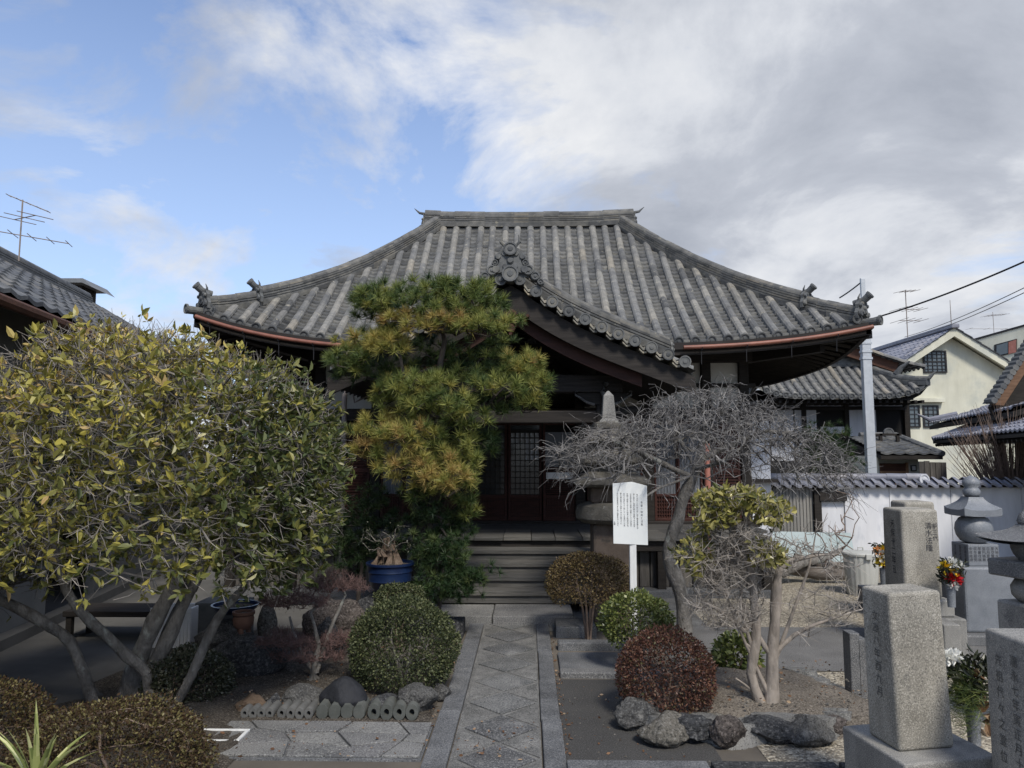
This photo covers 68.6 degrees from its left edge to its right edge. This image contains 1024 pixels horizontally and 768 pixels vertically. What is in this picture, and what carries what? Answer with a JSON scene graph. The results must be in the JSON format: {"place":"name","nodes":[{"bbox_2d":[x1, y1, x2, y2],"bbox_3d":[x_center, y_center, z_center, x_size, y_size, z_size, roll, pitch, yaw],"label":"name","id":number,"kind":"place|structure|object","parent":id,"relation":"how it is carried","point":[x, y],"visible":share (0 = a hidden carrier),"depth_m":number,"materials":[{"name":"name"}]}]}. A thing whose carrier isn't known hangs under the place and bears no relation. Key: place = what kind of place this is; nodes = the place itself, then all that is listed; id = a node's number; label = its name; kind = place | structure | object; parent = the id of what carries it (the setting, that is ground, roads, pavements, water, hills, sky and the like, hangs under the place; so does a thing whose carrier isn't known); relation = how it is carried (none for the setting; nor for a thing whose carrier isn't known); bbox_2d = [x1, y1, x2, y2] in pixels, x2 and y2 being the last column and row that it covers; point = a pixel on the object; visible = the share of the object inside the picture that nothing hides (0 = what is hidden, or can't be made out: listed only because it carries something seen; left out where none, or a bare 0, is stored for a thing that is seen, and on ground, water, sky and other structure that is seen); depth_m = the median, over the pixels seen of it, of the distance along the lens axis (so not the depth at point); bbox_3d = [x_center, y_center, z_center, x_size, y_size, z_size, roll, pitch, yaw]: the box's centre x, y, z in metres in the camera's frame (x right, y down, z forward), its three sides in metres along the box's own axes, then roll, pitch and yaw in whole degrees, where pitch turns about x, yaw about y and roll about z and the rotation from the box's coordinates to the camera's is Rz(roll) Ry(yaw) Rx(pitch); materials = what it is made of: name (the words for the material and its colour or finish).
{"place":"outdoors","nodes":[
{"label":"outdoors","id":0,"kind":"place"},
{"bbox_2d":[62,278,113,302],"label":"distant roof","id":1,"kind":"structure","parent":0,"point":[92,289],"depth_m":21.02,"materials":[{"name":"metal"}]},
{"bbox_2d":[0,694,242,767],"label":"hedge soil","id":2,"kind":"structure","parent":0,"point":[217,719],"depth_m":4.29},
{"bbox_2d":[0,674,58,761],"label":"hedge","id":3,"kind":"object","parent":2,"relation":"on","point":[15,697],"visible":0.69,"depth_m":4.16,"materials":[{"name":"brown plant"}]},
{"bbox_2d":[0,702,105,767],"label":"yucca","id":4,"kind":"object","parent":2,"relation":"on","point":[34,756],"visible":1,"depth_m":3.23,"materials":[{"name":"green plant"}]},
{"bbox_2d":[1,689,220,767],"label":"hedge","id":5,"kind":"object","parent":2,"relation":"on","point":[196,743],"visible":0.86,"depth_m":3.78,"materials":[{"name":"brown plant"}]},
{"bbox_2d":[0,570,335,716],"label":"courtyard","id":6,"kind":"structure","parent":0,"point":[43,658],"depth_m":6.49,"materials":[{"name":"concrete"}]},
{"bbox_2d":[62,603,154,635],"bbox_3d":[-3.571,2.189,6.900,0.900,0.270,0.400,0,-6,1],"label":"table","id":7,"kind":"object","parent":6,"relation":"on","point":[118,610],"visible":0.38,"depth_m":6.76,"materials":[{"name":"stone"}]},
{"bbox_2d":[150,603,198,647],"bbox_3d":[-2.947,2.123,6.609,0.360,0.345,0.265,0,-6,1],"label":"plastic crate","id":8,"kind":"object","parent":6,"relation":"on","point":[188,632],"visible":0.21,"depth_m":6.49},
{"bbox_2d":[195,597,253,632],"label":"stone block","id":9,"kind":"structure","parent":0,"point":[206,612],"depth_m":6.65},
{"bbox_2d":[94,628,457,722],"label":"garden soil","id":10,"kind":"structure","parent":0,"point":[329,671],"depth_m":5.31,"materials":[{"name":"soil"}]},
{"bbox_2d":[0,304,357,707],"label":"broadleaf tree","id":11,"kind":"object","parent":10,"relation":"on","point":[303,486],"visible":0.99,"depth_m":4.35,"materials":[{"name":"green plant"}]},
{"bbox_2d":[138,642,238,706],"bbox_3d":[-2.199,2.035,5.115,0.637,0.519,0.593,0,-6,1],"label":"dark shrub","id":12,"kind":"object","parent":10,"relation":"on","point":[173,661],"visible":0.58,"depth_m":5.05,"materials":[{"name":"green plant"}]},
{"bbox_2d":[194,619,253,649],"bbox_3d":[-2.432,2.150,6.376,0.493,0.303,0.316,0,-6,1],"label":"rock","id":13,"kind":"object","parent":10,"relation":"on","point":[226,630],"visible":0.29,"depth_m":6.27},
{"bbox_2d":[211,599,258,614],"bbox_3d":[-2.356,1.909,6.399,0.400,0.070,0.400,0,-6,1],"label":"tray pot","id":14,"kind":"object","parent":13,"relation":"on","point":[217,606],"visible":0.66,"depth_m":6.39,"materials":[{"name":"blue ceramic"}]},
{"bbox_2d":[203,635,288,677],"bbox_3d":[-1.984,2.049,5.638,0.611,0.326,0.389,-2,-6,22],"label":"rock","id":15,"kind":"object","parent":10,"relation":"on","point":[244,655],"visible":0.64,"depth_m":5.50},
{"bbox_2d":[232,609,254,633],"bbox_3d":[-2.073,1.836,5.796,0.170,0.160,0.170,0,-6,1],"label":"terracotta pot","id":16,"kind":"object","parent":15,"relation":"on","point":[243,619],"visible":1,"depth_m":5.74,"materials":[{"name":"ceramic"}]},
{"bbox_2d":[235,693,265,711],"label":"rock","id":17,"kind":"object","parent":10,"relation":"on","point":[253,699],"visible":0.62,"depth_m":4.83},
{"bbox_2d":[240,700,281,717],"bbox_3d":[-1.601,2.079,4.803,0.212,0.070,0.174,0,-6,1],"label":"edging block","id":18,"kind":"object","parent":10,"relation":"on","point":[268,708],"depth_m":4.73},
{"bbox_2d":[257,604,277,641],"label":"rock","id":19,"kind":"object","parent":10,"relation":"on","point":[267,619],"visible":0.53,"depth_m":6.19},
{"bbox_2d":[277,699,319,718],"bbox_3d":[-1.361,2.076,4.798,0.231,0.076,0.175,0,-6,1],"label":"edging block","id":20,"kind":"object","parent":10,"relation":"on","point":[298,708],"depth_m":4.73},
{"bbox_2d":[281,683,322,702],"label":"rock","id":21,"kind":"object","parent":10,"relation":"on","point":[302,692],"visible":0.66,"depth_m":4.91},
{"bbox_2d":[252,565,369,680],"bbox_3d":[-1.492,1.805,5.615,0.911,0.845,0.872,0,-6,1],"label":"twiggy shrub","id":22,"kind":"object","parent":10,"relation":"on","point":[319,655],"visible":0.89,"depth_m":5.47,"materials":[{"name":"brown plant"}]},
{"bbox_2d":[302,598,364,636],"bbox_3d":[-1.577,2.149,6.764,0.584,0.424,0.365,3,-6,-30],"label":"rock","id":23,"kind":"object","parent":10,"relation":"on","point":[351,610],"visible":0.43,"depth_m":6.65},
{"bbox_2d":[319,676,367,706],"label":"rock","id":24,"kind":"object","parent":10,"relation":"on","point":[342,690],"visible":0.67,"depth_m":4.80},
{"bbox_2d":[316,698,370,718],"bbox_3d":[-1.074,2.066,4.793,0.307,0.095,0.174,0,-6,1],"label":"edging block","id":25,"kind":"object","parent":10,"relation":"on","point":[325,708],"depth_m":4.71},
{"bbox_2d":[357,590,428,636],"bbox_3d":[-1.112,2.141,6.859,0.777,0.558,0.562,0,-6,1],"label":"rock","id":26,"kind":"object","parent":10,"relation":"on","point":[366,602],"visible":0.09,"depth_m":6.80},
{"bbox_2d":[366,559,414,590],"bbox_3d":[-1.118,1.753,6.889,0.444,0.235,0.444,0,-6,1],"label":"bonsai pot","id":27,"kind":"object","parent":26,"relation":"on","point":[379,575],"visible":0.8,"depth_m":6.73,"materials":[{"name":"blue ceramic"}]},
{"bbox_2d":[358,521,413,564],"bbox_3d":[-1.158,1.473,6.912,0.499,0.412,0.322,0,-6,1],"label":"bonsai","id":28,"kind":"object","parent":27,"relation":"in","point":[387,553],"visible":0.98,"depth_m":6.87,"materials":[{"name":"brown plant"}]},
{"bbox_2d":[367,695,419,720],"bbox_3d":[-0.745,2.064,4.786,0.322,0.106,0.172,0,-6,1],"label":"edging block","id":29,"kind":"object","parent":10,"relation":"on","point":[399,709],"depth_m":4.71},
{"bbox_2d":[372,580,425,646],"bbox_3d":[-0.960,1.980,6.367,0.473,0.609,0.405,0,-6,1],"label":"ball shrub","id":30,"kind":"object","parent":10,"relation":"on","point":[408,587],"visible":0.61,"depth_m":6.33,"materials":[{"name":"green plant"}]},
{"bbox_2d":[345,592,462,694],"bbox_3d":[-0.763,1.830,5.309,0.832,0.706,0.773,0,-6,1],"label":"ball shrub","id":31,"kind":"object","parent":10,"relation":"on","point":[447,640],"visible":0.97,"depth_m":5.15,"materials":[{"name":"green plant"}]},
{"bbox_2d":[397,682,438,712],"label":"rock","id":32,"kind":"object","parent":10,"relation":"on","point":[422,696],"visible":0.75,"depth_m":4.80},
{"bbox_2d":[320,270,556,612],"bbox_3d":[-0.709,0.638,7.110,2.331,3.515,1.202,0,-6,1],"label":"pine tree","id":33,"kind":"object","parent":10,"relation":"on","point":[385,334],"visible":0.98,"depth_m":6.97,"materials":[{"name":"green plant"}]},
{"bbox_2d":[383,487,505,629],"bbox_3d":[-0.692,1.623,6.991,0.939,1.423,1.115,4,-7,-32],"label":"young conifer","id":34,"kind":"object","parent":10,"relation":"on","point":[445,559],"visible":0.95,"depth_m":6.84,"materials":[{"name":"green plant"}]},
{"bbox_2d":[215,720,433,761],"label":"crazy paving","id":35,"kind":"structure","parent":0,"point":[258,743],"depth_m":4.31,"materials":[{"name":"stone"}]},
{"bbox_2d":[170,461,767,767],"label":"ground","id":36,"kind":"structure","parent":0,"point":[752,754],"depth_m":4.14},
{"bbox_2d":[0,246,211,651],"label":"side house","id":37,"kind":"structure","parent":36,"relation":"on","point":[30,292],"depth_m":7.55,"materials":[{"name":"tile"}]},
{"bbox_2d":[0,194,71,260],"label":"tv antenna","id":38,"kind":"object","parent":37,"relation":"on","point":[21,218],"visible":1,"depth_m":9.57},
{"bbox_2d":[555,618,596,637],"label":"step stone","id":39,"kind":"object","parent":36,"relation":"on","point":[569,627],"visible":0.76,"depth_m":6.86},
{"bbox_2d":[544,550,629,639],"bbox_3d":[0.712,1.913,6.786,0.854,0.825,0.742,0,-6,1],"label":"ball shrub","id":40,"kind":"object","parent":36,"relation":"on","point":[561,568],"visible":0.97,"depth_m":6.70,"materials":[{"name":"brown plant"}]},
{"bbox_2d":[558,652,642,668],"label":"stone slab","id":41,"kind":"structure","parent":36,"relation":"on","point":[587,659],"depth_m":6.02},
{"bbox_2d":[612,482,647,639],"bbox_3d":[0.990,1.553,6.289,0.311,1.457,0.061,1,-6,-13],"label":"notice board","id":42,"kind":"object","parent":41,"relation":"on","point":[630,523],"visible":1,"depth_m":6.30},
{"bbox_2d":[595,587,675,667],"bbox_3d":[0.959,1.909,5.827,0.622,0.646,0.582,0,-6,1],"label":"ball shrub","id":43,"kind":"object","parent":41,"relation":"on","point":[653,606],"visible":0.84,"depth_m":5.73,"materials":[{"name":"green plant"}]},
{"bbox_2d":[557,639,651,650],"bbox_3d":[0.794,2.256,6.457,0.800,0.090,0.120,0,-6,1],"label":"kerbstone","id":44,"kind":"object","parent":36,"relation":"on","point":[580,645],"visible":0.45,"depth_m":6.40,"materials":[{"name":"stone"}]},
{"bbox_2d":[560,668,662,678],"bbox_3d":[0.744,2.192,5.661,0.765,0.065,0.120,0,-6,1],"label":"kerbstone","id":45,"kind":"object","parent":36,"relation":"on","point":[587,673],"visible":0.56,"depth_m":5.61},
{"bbox_2d":[709,714,746,749],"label":"boulder","id":46,"kind":"object","parent":36,"relation":"on","point":[727,731],"visible":0.97,"depth_m":4.24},
{"bbox_2d":[639,666,851,749],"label":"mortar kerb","id":47,"kind":"structure","parent":36,"relation":"on","point":[750,740],"depth_m":4.48,"materials":[{"name":"concrete"}]},
{"bbox_2d":[711,761,838,767],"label":"kerbstone","id":48,"kind":"object","parent":36,"relation":"on","point":[744,764],"visible":1,"depth_m":3.92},
{"bbox_2d":[749,346,936,491],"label":"side temple","id":49,"kind":"structure","parent":36,"relation":"on","point":[832,393],"depth_m":17.76,"materials":[{"name":"tile"}]},
{"bbox_2d":[837,428,945,490],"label":"garden shed","id":50,"kind":"structure","parent":36,"relation":"on","point":[904,454],"depth_m":14.95,"materials":[{"name":"grey wood"}]},
{"bbox_2d":[918,461,946,483],"bbox_3d":[7.709,2.193,13.704,0.490,1.569,0.030,0,-6,1],"label":"board fence","id":51,"kind":"object","parent":36,"relation":"on","point":[937,470],"visible":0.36,"depth_m":13.75,"materials":[{"name":"grey wood"}]},
{"bbox_2d":[420,621,566,767],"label":"stone path","id":52,"kind":"structure","parent":0,"point":[503,689],"depth_m":4.91,"materials":[{"name":"stone"}]},
{"bbox_2d":[493,604,573,626],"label":"stone slab","id":53,"kind":"structure","parent":52,"relation":"on","point":[529,614],"depth_m":7.45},
{"bbox_2d":[295,597,708,631],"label":"forecourt","id":54,"kind":"structure","parent":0,"point":[577,612],"depth_m":8.11,"materials":[{"name":"concrete"}]},
{"bbox_2d":[331,479,416,600],"bbox_3d":[-1.552,1.690,7.759,1.090,1.431,0.762,-2,-6,23],"label":"young conifer","id":55,"kind":"object","parent":54,"relation":"on","point":[347,539],"visible":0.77,"depth_m":7.69,"materials":[{"name":"green plant"}]},
{"bbox_2d":[435,604,493,625],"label":"stone slab","id":56,"kind":"structure","parent":54,"relation":"on","point":[476,613],"depth_m":7.57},
{"bbox_2d":[183,207,882,603],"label":"temple hall","id":57,"kind":"structure","parent":54,"relation":"on","point":[625,305],"depth_m":10.53,"materials":[{"name":"tile"}]},
{"bbox_2d":[380,421,404,520],"bbox_3d":[-1.716,1.245,10.807,0.340,1.420,0.034,0,-6,1],"label":"door","id":58,"kind":"structure","parent":57,"relation":"in","point":[395,501],"depth_m":10.78,"materials":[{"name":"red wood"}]},
{"bbox_2d":[438,424,472,520],"bbox_3d":[-0.813,1.243,10.786,0.485,1.420,0.030,0,-6,1],"label":"door","id":59,"kind":"structure","parent":57,"relation":"in","point":[448,503],"depth_m":10.77,"materials":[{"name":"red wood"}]},
{"bbox_2d":[473,424,506,520],"bbox_3d":[-0.313,1.245,10.805,0.485,1.420,0.030,0,-6,1],"label":"door","id":60,"kind":"structure","parent":57,"relation":"in","point":[492,497],"depth_m":10.79,"materials":[{"name":"red wood"}]},
{"bbox_2d":[508,424,541,520],"bbox_3d":[0.187,1.244,10.794,0.485,1.420,0.030,0,-6,1],"label":"door","id":61,"kind":"structure","parent":57,"relation":"in","point":[524,474],"depth_m":10.79,"materials":[{"name":"red wood"}]},
{"bbox_2d":[543,423,575,520],"bbox_3d":[0.686,1.240,10.753,0.485,1.420,0.030,0,-6,1],"label":"door","id":62,"kind":"structure","parent":57,"relation":"in","point":[554,509],"depth_m":10.72,"materials":[{"name":"red wood"}]},
{"bbox_2d":[653,421,677,520],"bbox_3d":[2.204,1.240,10.753,0.340,1.420,0.034,0,-6,1],"label":"door","id":63,"kind":"structure","parent":57,"relation":"in","point":[662,513],"depth_m":10.72,"materials":[{"name":"red wood"}]},
{"bbox_2d":[677,421,702,520],"bbox_3d":[2.538,1.236,10.716,0.350,1.420,0.034,0,-6,1],"label":"sliding window","id":64,"kind":"structure","parent":57,"relation":"in","point":[698,484],"depth_m":10.71,"materials":[{"name":"red wood"}]},
{"bbox_2d":[571,391,651,630],"bbox_3d":[0.961,1.215,7.399,0.720,2.304,0.720,0,-6,1],"label":"stone pagoda","id":65,"kind":"object","parent":54,"relation":"on","point":[595,512],"visible":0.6,"depth_m":7.19,"materials":[{"name":"stone"}]},
{"bbox_2d":[0,0,1023,457],"label":"sky","id":66,"kind":"structure","parent":0,"point":[174,145],"materials":[{"name":"blue"}]},
{"bbox_2d":[555,679,722,767],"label":"dark soil","id":67,"kind":"structure","parent":0,"point":[590,706],"depth_m":4.47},
{"bbox_2d":[126,631,867,761],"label":"pebbles","id":68,"kind":"object","parent":67,"relation":"on","point":[616,702],"visible":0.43,"depth_m":4.92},
{"bbox_2d":[140,639,865,759],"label":"leaf litter","id":69,"kind":"object","parent":67,"relation":"on","point":[461,755],"visible":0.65,"depth_m":4.64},
{"bbox_2d":[613,697,659,730],"bbox_3d":[0.759,2.017,4.583,0.286,0.205,0.230,0,-6,1],"label":"boulder","id":70,"kind":"object","parent":67,"relation":"on","point":[631,713],"visible":0.77,"depth_m":4.52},
{"bbox_2d":[567,760,709,767],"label":"kerbstone","id":71,"kind":"object","parent":67,"relation":"on","point":[628,764],"visible":0.97,"depth_m":3.92,"materials":[{"name":"stone"}]},
{"bbox_2d":[636,710,689,747],"bbox_3d":[0.900,2.008,4.378,0.370,0.191,0.278,5,-8,-44],"label":"boulder","id":72,"kind":"object","parent":67,"relation":"on","point":[665,729],"visible":0.88,"depth_m":4.27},
{"bbox_2d":[614,623,719,713],"bbox_3d":[0.982,1.834,4.805,0.658,0.597,0.664,0,-6,1],"label":"ball shrub","id":73,"kind":"object","parent":67,"relation":"on","point":[631,658],"visible":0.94,"depth_m":4.69,"materials":[{"name":"red plant"}]},
{"bbox_2d":[678,712,712,742],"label":"boulder","id":74,"kind":"object","parent":67,"relation":"on","point":[697,726],"visible":0.67,"depth_m":4.32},
{"bbox_2d":[660,627,986,670],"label":"cemetery path","id":75,"kind":"structure","parent":0,"point":[828,646],"depth_m":6.48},
{"bbox_2d":[533,372,880,637],"bbox_3d":[1.725,1.136,6.946,3.138,2.438,2.360,0,-6,1],"label":"weeping plum","id":76,"kind":"object","parent":75,"relation":"on","point":[673,572],"visible":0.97,"depth_m":6.77,"materials":[{"name":"grey plant"}]},
{"bbox_2d":[883,507,967,655],"bbox_3d":[3.497,1.692,6.584,0.584,1.197,0.620,0,-6,1],"label":"gravestone","id":77,"kind":"object","parent":75,"relation":"on","point":[911,546],"visible":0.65,"depth_m":6.43,"materials":[{"name":"stone"}]},
{"bbox_2d":[935,555,968,607],"bbox_3d":[3.631,1.619,6.189,0.262,0.429,0.233,0,-6,1],"label":"flower bouquet","id":78,"kind":"object","parent":77,"relation":"on","point":[951,571],"visible":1,"depth_m":6.16,"materials":[{"name":"multicoloured plant"}]},
{"bbox_2d":[940,475,1015,645],"bbox_3d":[4.254,1.586,6.939,0.656,1.477,0.700,0,-6,1],"label":"stupa tomb","id":79,"kind":"object","parent":75,"relation":"on","point":[981,592],"visible":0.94,"depth_m":6.75,"materials":[{"name":"grey stone"}]},
{"bbox_2d":[690,572,991,766],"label":"gravel yard","id":80,"kind":"structure","parent":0,"point":[832,752],"depth_m":7.53,"materials":[{"name":"gravel"}]},
{"bbox_2d":[665,666,868,738],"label":"planting soil","id":81,"kind":"structure","parent":80,"relation":"on","point":[796,691],"depth_m":4.76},
{"bbox_2d":[710,628,765,669],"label":"leafy shrub","id":82,"kind":"object","parent":81,"relation":"on","point":[723,650],"visible":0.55,"depth_m":5.48,"materials":[{"name":"green plant"}]},
{"bbox_2d":[664,479,869,703],"bbox_3d":[1.636,1.383,4.762,1.390,1.571,0.728,0,-6,1],"label":"bare camellia","id":83,"kind":"object","parent":81,"relation":"on","point":[723,507],"visible":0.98,"depth_m":4.70,"materials":[{"name":"green plant"}]},
{"bbox_2d":[741,714,793,744],"bbox_3d":[1.493,2.024,4.417,0.376,0.140,0.295,0,-6,1],"label":"boulder","id":84,"kind":"object","parent":80,"relation":"on","point":[773,729],"visible":0.67,"depth_m":4.32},
{"bbox_2d":[789,713,835,746],"bbox_3d":[1.710,2.013,4.359,0.323,0.192,0.266,0,-6,1],"label":"boulder","id":85,"kind":"object","parent":80,"relation":"on","point":[812,731],"visible":0.83,"depth_m":4.28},
{"bbox_2d":[773,531,852,561],"bbox_3d":[4.315,2.415,10.790,1.184,0.567,0.225,0,-6,1],"label":"leaning board","id":86,"kind":"object","parent":80,"relation":"on","point":[818,540],"visible":0.21,"depth_m":10.85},
{"bbox_2d":[791,556,844,579],"bbox_3d":[4.050,2.420,9.851,0.838,0.299,0.232,-1,-6,13],"label":"log","id":87,"kind":"object","parent":80,"relation":"on","point":[816,573],"visible":0.42,"depth_m":9.77,"materials":[{"name":"brown wood"}]},
{"bbox_2d":[782,491,859,577],"bbox_3d":[4.026,1.973,9.971,1.276,1.134,0.598,0,-6,1],"label":"cut branch","id":88,"kind":"object","parent":87,"relation":"on","point":[803,563],"visible":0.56,"depth_m":9.79,"materials":[{"name":"grey plant"}]},
{"bbox_2d":[791,418,867,490],"bbox_3d":[4.903,1.642,11.751,1.377,2.295,1.103,0,-6,1],"label":"garden conifer","id":89,"kind":"object","parent":80,"relation":"on","point":[836,436],"visible":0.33,"depth_m":11.73,"materials":[{"name":"green plant"}]},
{"bbox_2d":[843,630,860,696],"bbox_3d":[2.355,1.949,5.197,0.070,0.460,0.120,0,-6,1],"label":"stone stake","id":90,"kind":"object","parent":80,"relation":"on","point":[851,639],"visible":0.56,"depth_m":5.15,"materials":[{"name":"stone"}]},
{"bbox_2d":[841,547,878,595],"bbox_3d":[4.203,2.245,9.027,0.430,0.566,0.450,0,-6,1],"label":"trash can","id":91,"kind":"object","parent":80,"relation":"on","point":[861,577],"visible":0.73,"depth_m":8.89,"materials":[{"name":"plastic"}]},
{"bbox_2d":[859,636,867,698],"bbox_3d":[2.410,1.968,5.194,0.070,0.420,0.120,0,-6,1],"label":"stone stake","id":92,"kind":"object","parent":80,"relation":"on","point":[863,669],"visible":0.37,"depth_m":5.14,"materials":[{"name":"stone"}]},
{"bbox_2d":[859,278,876,472],"bbox_3d":[5.646,0.540,11.884,0.160,4.510,0.120,0,-6,1],"label":"utility pole","id":93,"kind":"object","parent":80,"relation":"on","point":[866,357],"visible":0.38,"depth_m":11.87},
{"bbox_2d":[877,261,1023,316],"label":"overhead wire","id":94,"kind":"object","parent":93,"relation":"attached to","point":[1022,262],"visible":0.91,"depth_m":10.60,"materials":[{"name":"black metal"}]},
{"bbox_2d":[771,473,1023,567],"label":"boundary wall","id":95,"kind":"structure","parent":80,"relation":"on","point":[886,489],"depth_m":11.25,"materials":[{"name":"white paint"}]},
{"bbox_2d":[878,500,933,584],"bbox_3d":[4.033,1.781,7.538,0.516,1.204,0.520,0,-6,1],"label":"gravestone","id":96,"kind":"object","parent":80,"relation":"on","point":[913,503],"visible":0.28,"depth_m":7.45,"materials":[{"name":"stone"}]},
{"bbox_2d":[868,542,885,584],"bbox_3d":[3.808,1.834,7.663,0.306,0.450,0.254,5,-7,-40],"label":"flower bouquet","id":97,"kind":"object","parent":96,"relation":"on","point":[878,551],"visible":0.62,"depth_m":7.64,"materials":[{"name":"multicoloured plant"}]},
{"bbox_2d":[843,583,992,767],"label":"gravestone","id":98,"kind":"object","parent":80,"relation":"on","point":[909,725],"visible":0.98,"depth_m":3.44,"materials":[{"name":"stone"}]},
{"bbox_2d":[947,653,990,739],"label":"pine cuttings","id":99,"kind":"object","parent":80,"relation":"on","point":[958,702],"visible":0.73,"depth_m":3.87,"materials":[{"name":"green plant"}]},
{"bbox_2d":[944,643,988,746],"bbox_3d":[2.383,1.610,3.883,0.338,0.511,0.315,-2,-6,21],"label":"flower bouquet","id":100,"kind":"object","parent":99,"relation":"on","point":[951,656],"visible":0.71,"depth_m":3.88,"materials":[{"name":"green plant"}]},
{"bbox_2d":[917,340,1023,471],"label":"temple","id":101,"kind":"structure","parent":80,"relation":"on","point":[1007,389],"depth_m":13.17,"materials":[{"name":"grey tile"}]},
{"bbox_2d":[941,401,1023,484],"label":"bare bush","id":102,"kind":"object","parent":80,"relation":"on","point":[1012,470],"visible":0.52,"depth_m":11.92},
{"bbox_2d":[975,510,1023,627],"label":"stone lantern","id":103,"kind":"object","parent":80,"relation":"on","point":[1010,613],"visible":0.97,"depth_m":4.54,"materials":[{"name":"stone"}]},
{"bbox_2d":[985,628,1023,767],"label":"gravestone","id":104,"kind":"object","parent":80,"relation":"on","point":[1005,657],"visible":1,"depth_m":3.12,"materials":[{"name":"stone"}]},
{"bbox_2d":[872,323,1014,483],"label":"gabled house","id":105,"kind":"structure","parent":0,"point":[969,369],"depth_m":29.74,"materials":[{"name":"paint"}]},
{"bbox_2d":[923,351,947,372],"bbox_3d":[16.800,-0.886,29.835,0.920,0.887,0.055,0,-6,1],"label":"window","id":106,"kind":"structure","parent":105,"relation":"in","point":[934,360],"depth_m":29.83,"materials":[{"name":"black glass"}]},
{"bbox_2d":[942,618,961,664],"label":"stone block","id":107,"kind":"structure","parent":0,"point":[951,635],"depth_m":5.96,"materials":[{"name":"stone"}]},
{"bbox_2d":[974,324,1023,360],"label":"flat building","id":108,"kind":"structure","parent":0,"point":[1006,343],"depth_m":35.64,"materials":[{"name":"paint"}]},
{"bbox_2d":[994,339,1016,355],"bbox_3d":[23.423,-1.698,35.660,0.043,0.786,1.022,4,-7,-36],"label":"window","id":109,"kind":"structure","parent":108,"relation":"in","point":[1008,347],"depth_m":35.60,"materials":[{"name":"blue glass"}]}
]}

